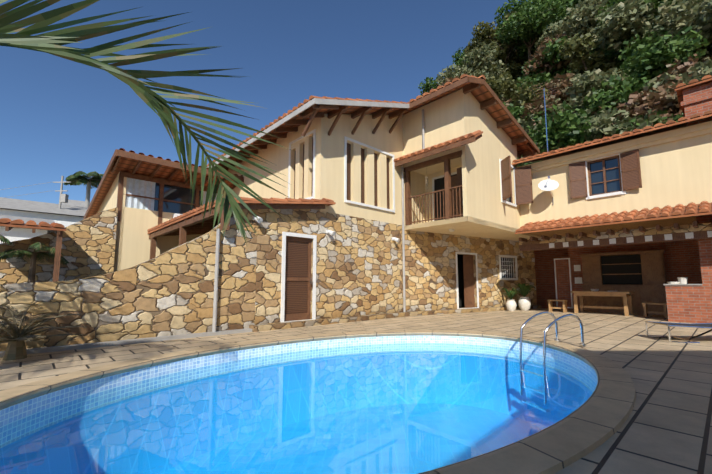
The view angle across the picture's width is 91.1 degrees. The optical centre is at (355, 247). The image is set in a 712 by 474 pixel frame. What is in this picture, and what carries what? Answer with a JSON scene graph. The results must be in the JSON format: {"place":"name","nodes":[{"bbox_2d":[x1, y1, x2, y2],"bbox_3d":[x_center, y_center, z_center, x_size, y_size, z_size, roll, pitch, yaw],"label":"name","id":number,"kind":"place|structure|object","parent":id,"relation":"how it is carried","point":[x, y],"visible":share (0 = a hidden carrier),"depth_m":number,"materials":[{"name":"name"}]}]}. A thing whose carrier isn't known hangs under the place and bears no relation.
{"place":"outdoors","nodes":[
{"label":"outdoors","id":0,"kind":"place"},
{"bbox_2d":[0,0,293,244],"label":"palm frond","id":1,"kind":"object","parent":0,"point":[52,42],"visible":1,"depth_m":1.63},
{"bbox_2d":[0,0,532,203],"label":"sky","id":2,"kind":"structure","parent":0,"point":[59,116],"materials":[{"name":"blue"}]},
{"bbox_2d":[0,343,596,473],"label":"swimming pool","id":3,"kind":"structure","parent":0,"point":[358,356],"depth_m":3.71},
{"bbox_2d":[0,76,711,350],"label":"house","id":4,"kind":"structure","parent":0,"point":[359,270],"depth_m":9.83,"materials":[{"name":"beige stone"}]},
{"bbox_2d":[125,178,222,210],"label":"curtains","id":5,"kind":"object","parent":4,"relation":"attached to","point":[140,187],"visible":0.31,"depth_m":11.83,"materials":[{"name":"white fabric"}]},
{"bbox_2d":[208,98,424,331],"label":"gutter","id":6,"kind":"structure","parent":4,"relation":"attached to","point":[307,105],"depth_m":9.69,"materials":[{"name":"grey metal"}]},
{"bbox_2d":[252,215,399,242],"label":"wall spots","id":7,"kind":"object","parent":4,"relation":"attached to","point":[330,232],"depth_m":9.36,"materials":[{"name":"white plastic"}]},
{"bbox_2d":[0,74,711,233],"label":"roof tiles","id":8,"kind":"object","parent":4,"relation":"attached to","point":[677,211],"visible":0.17,"depth_m":9.80,"materials":[{"name":"orange tile"}]},
{"bbox_2d":[528,82,559,159],"bbox_3d":[7.027,-4.533,12.903,1.414,2.800,0.596,4,-7,-35],"label":"tv antenna","id":9,"kind":"object","parent":8,"relation":"on","point":[543,90],"visible":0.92,"depth_m":12.93,"materials":[{"name":"silver metal"}]},
{"bbox_2d":[309,167,427,284],"bbox_3d":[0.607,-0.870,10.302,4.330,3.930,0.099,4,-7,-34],"label":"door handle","id":10,"kind":"object","parent":4,"relation":"attached to","point":[426,185],"visible":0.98,"depth_m":11.62,"materials":[{"name":"white metal"}]},
{"bbox_2d":[87,80,711,233],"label":"roof underside","id":11,"kind":"object","parent":4,"relation":"attached to","point":[497,112],"visible":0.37,"depth_m":11.52,"materials":[{"name":"brown wood"}]},
{"bbox_2d":[96,88,711,271],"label":"house wall","id":12,"kind":"structure","parent":4,"relation":"attached to","point":[676,166],"depth_m":11.03,"materials":[{"name":"beige paint"}]},
{"bbox_2d":[173,129,711,321],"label":"white house trim","id":13,"kind":"structure","parent":4,"relation":"attached to","point":[690,235],"depth_m":10.65,"materials":[{"name":"white paint"}]},
{"bbox_2d":[285,137,638,313],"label":"shutters and doors","id":14,"kind":"structure","parent":4,"relation":"attached to","point":[296,297],"depth_m":10.46,"materials":[{"name":"brown wood"}]},
{"bbox_2d":[538,176,558,203],"bbox_3d":[6.525,-1.904,11.702,0.670,0.819,0.462,2,-6,-18],"label":"satellite dish","id":15,"kind":"object","parent":4,"relation":"attached to","point":[547,185],"visible":1,"depth_m":11.75,"materials":[{"name":"white plastic"}]},
{"bbox_2d":[527,216,695,236],"bbox_3d":[11.845,-0.998,8.848,3.200,0.080,13.660,6,-8,-43],"label":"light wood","id":16,"kind":"object","parent":4,"relation":"attached to","point":[649,224],"visible":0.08,"depth_m":11.50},
{"bbox_2d":[0,308,711,473],"bbox_3d":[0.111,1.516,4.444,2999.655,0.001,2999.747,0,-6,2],"label":"deck","id":17,"kind":"structure","parent":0,"point":[665,427],"depth_m":4.71,"materials":[{"name":"beige tile"}]},
{"bbox_2d":[2,176,70,214],"bbox_3d":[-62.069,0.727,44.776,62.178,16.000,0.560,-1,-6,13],"label":"utility pole","id":18,"kind":"object","parent":17,"relation":"on","point":[63,198],"visible":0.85,"depth_m":38.72,"materials":[{"name":"concrete"}]},
{"bbox_2d":[0,209,82,243],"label":"neighbour walls","id":19,"kind":"structure","parent":17,"relation":"on","point":[14,234],"depth_m":34.34,"materials":[{"name":"white paint"}]},
{"bbox_2d":[0,197,90,232],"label":"neighbour roofs","id":20,"kind":"structure","parent":19,"relation":"on","point":[74,208],"depth_m":37.42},
{"bbox_2d":[0,303,85,360],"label":"potted palm","id":21,"kind":"object","parent":17,"relation":"on","point":[16,345],"visible":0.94,"depth_m":4.89,"materials":[{"name":"green plant"}]},
{"bbox_2d":[63,171,103,206],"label":"royal palm","id":22,"kind":"object","parent":17,"relation":"on","point":[89,180],"visible":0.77,"depth_m":43.94,"materials":[{"name":"plant"}]},
{"bbox_2d":[0,352,592,473],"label":"pool water","id":23,"kind":"structure","parent":17,"relation":"in","point":[399,439],"depth_m":5.39,"materials":[{"name":"blue liquid"}]},
{"bbox_2d":[0,336,597,447],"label":"pool band","id":24,"kind":"object","parent":23,"relation":"attached to","point":[12,415],"visible":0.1,"depth_m":5.20,"materials":[{"name":"tile"}]},
{"bbox_2d":[0,330,635,473],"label":"pool coping","id":25,"kind":"object","parent":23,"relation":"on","point":[598,417],"visible":0.96,"depth_m":3.12,"materials":[{"name":"beige stone"}]},
{"bbox_2d":[519,311,586,411],"bbox_3d":[3.251,1.838,5.795,0.891,1.480,0.595,2,-6,-17],"label":"pool ladder","id":26,"kind":"object","parent":25,"relation":"attached to","point":[582,344],"visible":0.85,"depth_m":5.70,"materials":[{"name":"silver metal"}]},
{"bbox_2d":[0,284,701,356],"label":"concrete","id":27,"kind":"object","parent":17,"relation":"on","point":[93,345],"visible":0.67,"depth_m":6.09,"materials":[{"name":"beige concrete"}]},
{"bbox_2d":[434,174,464,307],"bbox_3d":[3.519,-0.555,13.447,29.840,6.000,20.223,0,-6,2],"label":"doorway","id":28,"kind":"structure","parent":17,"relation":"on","point":[439,183],"depth_m":12.45,"materials":[{"name":"black"}]},
{"bbox_2d":[501,288,521,310],"bbox_3d":[5.996,2.022,13.518,0.849,0.889,0.854,2,-6,-20],"label":"pot plant","id":29,"kind":"object","parent":17,"relation":"on","point":[511,305],"visible":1,"depth_m":13.31,"materials":[{"name":"green plant"}]},
{"bbox_2d":[512,283,537,310],"bbox_3d":[6.623,1.956,13.692,1.183,1.056,0.976,0,-6,2],"label":"pot plant","id":30,"kind":"object","parent":17,"relation":"on","point":[524,303],"visible":0.94,"depth_m":13.60,"materials":[{"name":"green plant"}]},
{"bbox_2d":[547,299,567,312],"bbox_3d":[7.511,2.188,13.000,0.320,0.450,0.600,6,-8,-43],"label":"bench","id":31,"kind":"object","parent":17,"relation":"on","point":[551,307],"visible":1,"depth_m":12.96,"materials":[{"name":"brown wood"}]},
{"bbox_2d":[570,291,634,315],"bbox_3d":[8.618,1.940,12.209,0.900,0.780,1.700,6,-8,-43],"label":"porch table","id":32,"kind":"object","parent":17,"relation":"on","point":[627,308],"visible":1,"depth_m":11.98,"materials":[{"name":"brown wood"}]},
{"bbox_2d":[591,277,687,291],"bbox_3d":[8.946,1.215,11.155,0.604,0.440,2.941,1,-6,-13],"label":"tableware","id":33,"kind":"object","parent":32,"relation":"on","point":[682,280],"visible":1,"depth_m":9.82,"materials":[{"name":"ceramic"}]},
{"bbox_2d":[580,250,666,314],"bbox_3d":[9.733,1.286,12.781,0.570,2.200,2.480,6,-8,-43],"label":"porch hutch","id":34,"kind":"object","parent":17,"relation":"on","point":[641,275],"visible":0.96,"depth_m":12.63,"materials":[{"name":"brown wood"}]},
{"bbox_2d":[642,302,667,317],"bbox_3d":[9.356,1.968,10.903,0.320,0.450,0.600,6,-8,-43],"label":"bench","id":35,"kind":"object","parent":17,"relation":"on","point":[646,312],"visible":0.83,"depth_m":10.86,"materials":[{"name":"brown wood"}]},
{"bbox_2d":[645,321,711,343],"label":"sun lounger","id":36,"kind":"object","parent":17,"relation":"on","point":[694,325],"visible":1,"depth_m":6.47,"materials":[{"name":"silver metal"}]},
{"bbox_2d":[501,47,711,164],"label":"hillside","id":37,"kind":"structure","parent":0,"point":[623,60],"depth_m":31.25,"materials":[{"name":"green plant"}]},
{"bbox_2d":[464,1,637,162],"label":"tree leaves","id":38,"kind":"object","parent":37,"relation":"on","point":[501,85],"visible":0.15,"depth_m":35.80,"materials":[{"name":"green plant"}]},
{"bbox_2d":[418,0,709,166],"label":"tree leaves","id":39,"kind":"object","parent":37,"relation":"on","point":[646,58],"visible":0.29,"depth_m":28.07,"materials":[{"name":"green plant"}]},
{"bbox_2d":[421,4,711,147],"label":"tree trunks","id":40,"kind":"object","parent":37,"relation":"on","point":[529,46],"visible":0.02,"depth_m":43.72,"materials":[{"name":"brown plant"}]},
{"bbox_2d":[419,33,711,129],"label":"tree leaves","id":41,"kind":"object","parent":40,"relation":"attached to","point":[662,101],"visible":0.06,"depth_m":25.05,"materials":[{"name":"green plant"}]},
{"bbox_2d":[436,0,711,165],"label":"tree leaves","id":42,"kind":"object","parent":37,"relation":"on","point":[623,23],"visible":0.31,"depth_m":29.14,"materials":[{"name":"green plant"}]},
{"bbox_2d":[503,39,711,97],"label":"hill scrub","id":43,"kind":"object","parent":37,"relation":"on","point":[578,85],"depth_m":37.14,"materials":[{"name":"green plant"}]},
{"label":"planter earth","id":44,"kind":"structure","parent":0,"visible":0},
{"bbox_2d":[0,235,11,244],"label":"planter palm","id":45,"kind":"object","parent":44,"relation":"on","point":[3,239],"visible":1,"depth_m":7.25,"materials":[{"name":"green plant"}]},
{"bbox_2d":[0,242,68,282],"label":"planter palm","id":46,"kind":"object","parent":44,"relation":"on","point":[32,256],"visible":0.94,"depth_m":8.02,"materials":[{"name":"green plant"}]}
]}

